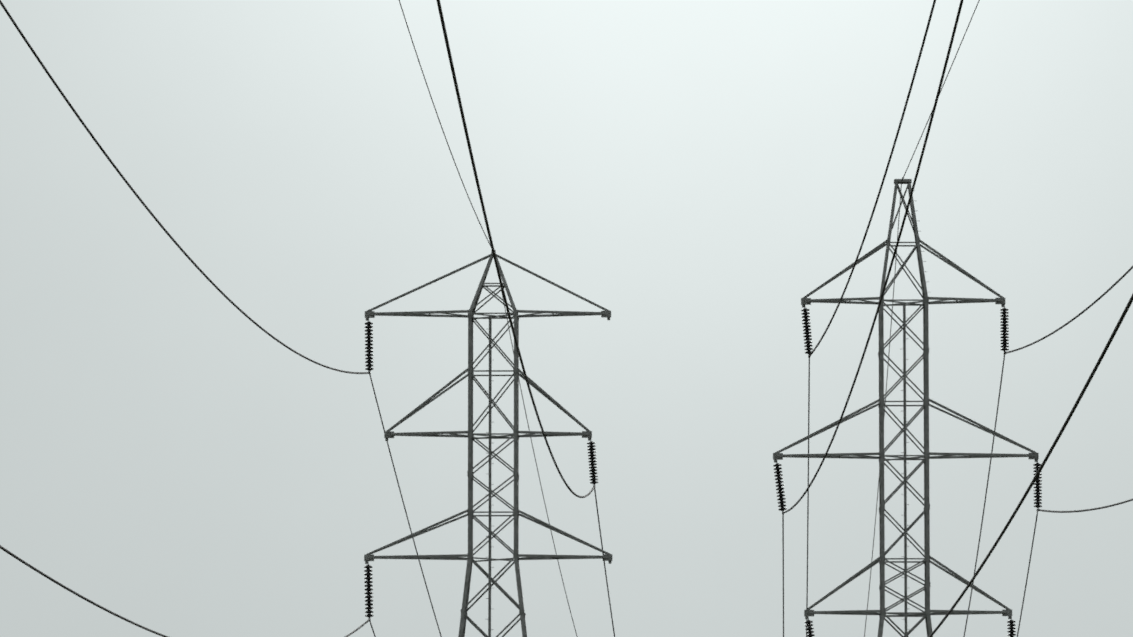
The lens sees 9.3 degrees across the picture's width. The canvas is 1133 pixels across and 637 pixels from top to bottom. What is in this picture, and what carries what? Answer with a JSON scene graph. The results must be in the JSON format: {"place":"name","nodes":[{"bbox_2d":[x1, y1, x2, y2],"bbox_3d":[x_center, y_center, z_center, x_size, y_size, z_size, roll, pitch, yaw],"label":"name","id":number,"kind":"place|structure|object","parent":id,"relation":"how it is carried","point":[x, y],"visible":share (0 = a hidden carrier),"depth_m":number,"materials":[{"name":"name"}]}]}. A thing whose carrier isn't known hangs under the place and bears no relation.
{"place":"outdoors","nodes":[
{"label":"outdoors","id":0,"kind":"place"},
{"bbox_2d":[0,0,1132,636],"label":"sky","id":1,"kind":"structure","parent":0,"point":[691,171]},
{"label":"ground","id":2,"kind":"structure","parent":0,"visible":0},
{"bbox_2d":[364,250,611,636],"bbox_3d":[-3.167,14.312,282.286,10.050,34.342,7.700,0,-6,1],"label":"pylon","id":3,"kind":"object","parent":2,"relation":"on","point":[514,435],"visible":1,"depth_m":282.81,"materials":[{"name":"metal"}]},
{"bbox_2d":[364,561,373,620],"bbox_3d":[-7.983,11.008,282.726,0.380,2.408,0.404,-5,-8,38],"label":"insulator","id":4,"kind":"object","parent":3,"relation":"attached to","point":[368,589],"visible":1,"depth_m":282.61,"materials":[{"name":"ceramic"}]},
{"bbox_2d":[0,545,369,636],"bbox_3d":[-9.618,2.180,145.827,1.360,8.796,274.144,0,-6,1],"label":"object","id":5,"kind":"object","parent":4,"relation":"hanging from","point":[76,593],"visible":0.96,"depth_m":140.26,"materials":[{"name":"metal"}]},
{"bbox_2d":[365,318,373,373],"bbox_3d":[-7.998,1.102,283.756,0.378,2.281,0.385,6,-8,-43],"label":"insulator","id":6,"kind":"object","parent":3,"relation":"attached to","point":[369,351],"visible":1,"depth_m":283.65,"materials":[{"name":"ceramic"}]},
{"bbox_2d":[0,0,369,373],"bbox_3d":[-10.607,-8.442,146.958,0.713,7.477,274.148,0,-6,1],"label":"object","id":7,"kind":"object","parent":6,"relation":"attached to","point":[119,172],"visible":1,"depth_m":167.92,"materials":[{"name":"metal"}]},
{"bbox_2d":[369,374,441,636],"bbox_3d":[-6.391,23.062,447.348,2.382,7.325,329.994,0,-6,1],"label":"power line","id":8,"kind":"object","parent":6,"relation":"attached to","point":[404,505],"visible":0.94,"depth_m":325.09,"materials":[{"name":"metal"}]},
{"bbox_2d":[399,0,490,246],"bbox_3d":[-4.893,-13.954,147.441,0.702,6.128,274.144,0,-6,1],"label":"wire","id":9,"kind":"object","parent":3,"relation":"attached to","point":[440,123],"visible":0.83,"depth_m":215.78,"materials":[{"name":"metal"}]},
{"bbox_2d":[501,290,576,635],"bbox_3d":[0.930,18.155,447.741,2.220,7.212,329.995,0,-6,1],"label":"wire","id":10,"kind":"object","parent":3,"relation":"attached to","point":[538,474],"visible":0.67,"depth_m":350.49,"materials":[{"name":"metal"}]},
{"bbox_2d":[587,441,597,485],"bbox_3d":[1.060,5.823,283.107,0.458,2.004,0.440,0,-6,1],"label":"insulator","id":11,"kind":"object","parent":3,"relation":"attached to","point":[592,464],"visible":1,"depth_m":283.00,"materials":[{"name":"ceramic"}]},
{"bbox_2d":[436,0,594,497],"bbox_3d":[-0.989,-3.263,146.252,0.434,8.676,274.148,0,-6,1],"label":"conductor","id":12,"kind":"object","parent":11,"relation":"attached to","point":[479,189],"visible":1,"depth_m":120.95,"materials":[{"name":"metal"}]},
{"bbox_2d":[594,488,614,636],"bbox_3d":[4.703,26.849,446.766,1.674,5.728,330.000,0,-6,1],"label":"conductor","id":13,"kind":"object","parent":11,"relation":"attached to","point":[604,561],"visible":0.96,"depth_m":308.82,"materials":[{"name":"metal"}]},
{"bbox_2d":[773,177,1038,636],"bbox_3d":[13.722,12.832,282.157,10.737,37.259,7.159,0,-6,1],"label":"pylon","id":14,"kind":"object","parent":2,"relation":"on","point":[882,561],"visible":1,"depth_m":282.64,"materials":[{"name":"metal"}]},
{"bbox_2d":[773,463,786,511],"bbox_3d":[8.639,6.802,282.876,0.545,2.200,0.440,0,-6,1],"label":"insulator","id":15,"kind":"object","parent":14,"relation":"attached to","point":[779,486],"visible":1,"depth_m":282.77,"materials":[{"name":"ceramic"}]},
{"bbox_2d":[782,514,783,636],"bbox_3d":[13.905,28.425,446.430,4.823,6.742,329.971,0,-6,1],"label":"conductor","id":16,"kind":"object","parent":15,"relation":"attached to","point":[783,566],"visible":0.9,"depth_m":296.19,"materials":[{"name":"metal"}]},
{"bbox_2d":[782,0,962,513],"bbox_3d":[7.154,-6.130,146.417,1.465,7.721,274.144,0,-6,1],"label":"conductor","id":17,"kind":"object","parent":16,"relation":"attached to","point":[913,186],"visible":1,"depth_m":151.53,"materials":[{"name":"metal"}]},
{"bbox_2d":[801,307,812,357],"bbox_3d":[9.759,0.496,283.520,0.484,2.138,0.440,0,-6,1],"label":"insulator top","id":18,"kind":"object","parent":14,"relation":"attached to","point":[808,342],"visible":0.98,"depth_m":283.42,"materials":[{"name":"ceramic"}]},
{"bbox_2d":[806,357,809,635],"bbox_3d":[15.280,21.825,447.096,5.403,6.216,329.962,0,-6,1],"label":"power line","id":19,"kind":"object","parent":18,"relation":"attached to","point":[808,485],"visible":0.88,"depth_m":322.54,"materials":[{"name":"metal"}]},
{"bbox_2d":[809,0,935,356],"bbox_3d":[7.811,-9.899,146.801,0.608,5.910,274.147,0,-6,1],"label":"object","id":20,"kind":"object","parent":18,"relation":"attached to","point":[902,116],"visible":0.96,"depth_m":181.31,"materials":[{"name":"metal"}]},
{"bbox_2d":[805,617,814,636],"bbox_3d":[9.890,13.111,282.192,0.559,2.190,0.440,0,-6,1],"label":"insulator","id":21,"kind":"object","parent":14,"relation":"attached to","point":[809,628],"visible":0.98,"depth_m":282.15,"materials":[{"name":"ceramic"}]},
{"bbox_2d":[929,294,1132,636],"bbox_3d":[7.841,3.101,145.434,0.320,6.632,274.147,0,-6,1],"label":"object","id":22,"kind":"object","parent":21,"relation":"attached to","point":[1125,311],"visible":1,"depth_m":104.38,"materials":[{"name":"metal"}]},
{"bbox_2d":[864,182,901,636],"bbox_3d":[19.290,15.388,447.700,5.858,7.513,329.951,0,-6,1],"label":"wire","id":23,"kind":"object","parent":14,"relation":"attached to","point":[884,415],"visible":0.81,"depth_m":342.16,"materials":[{"name":"metal"}]},
{"bbox_2d":[902,0,979,180],"bbox_3d":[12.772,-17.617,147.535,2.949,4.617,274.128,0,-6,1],"label":"wire","id":24,"kind":"object","parent":14,"relation":"attached to","point":[941,88],"visible":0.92,"depth_m":247.19,"materials":[{"name":"metal"}]},
{"bbox_2d":[1000,304,1008,354],"bbox_3d":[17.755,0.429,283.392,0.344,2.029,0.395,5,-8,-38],"label":"insulator top","id":25,"kind":"object","parent":14,"relation":"attached to","point":[1004,346],"visible":1,"depth_m":283.29,"materials":[{"name":"ceramic"}]},
{"bbox_2d":[963,354,1004,636],"bbox_3d":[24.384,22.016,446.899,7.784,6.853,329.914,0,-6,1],"label":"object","id":26,"kind":"object","parent":25,"relation":"attached to","point":[986,488],"visible":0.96,"depth_m":320.39,"materials":[{"name":"metal"}]},
{"bbox_2d":[1004,266,1132,353],"bbox_3d":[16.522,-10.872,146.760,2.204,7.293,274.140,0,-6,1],"label":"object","id":27,"kind":"object","parent":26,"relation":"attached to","point":[1099,298],"visible":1,"depth_m":237.26,"materials":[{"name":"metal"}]},
{"bbox_2d":[1007,616,1015,636],"bbox_3d":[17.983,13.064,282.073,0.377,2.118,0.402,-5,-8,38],"label":"insulator","id":28,"kind":"object","parent":14,"relation":"attached to","point":[1011,628],"visible":1,"depth_m":282.02,"materials":[{"name":"ceramic"}]},
{"bbox_2d":[1033,459,1041,508],"bbox_3d":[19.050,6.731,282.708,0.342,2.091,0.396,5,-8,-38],"label":"insulator","id":29,"kind":"object","parent":14,"relation":"attached to","point":[1037,493],"visible":0.88,"depth_m":282.59,"materials":[{"name":"ceramic"}]},
{"bbox_2d":[1017,511,1037,636],"bbox_3d":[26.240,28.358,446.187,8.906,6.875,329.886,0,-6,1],"label":"conductor","id":30,"kind":"object","parent":29,"relation":"attached to","point":[1027,573],"visible":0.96,"depth_m":301.16,"materials":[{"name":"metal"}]},
{"bbox_2d":[1037,499,1132,512],"bbox_3d":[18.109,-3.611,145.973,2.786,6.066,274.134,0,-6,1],"label":"conductor","id":31,"kind":"object","parent":29,"relation":"attached to","point":[1085,509],"visible":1,"depth_m":253.40,"materials":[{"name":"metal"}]}
]}

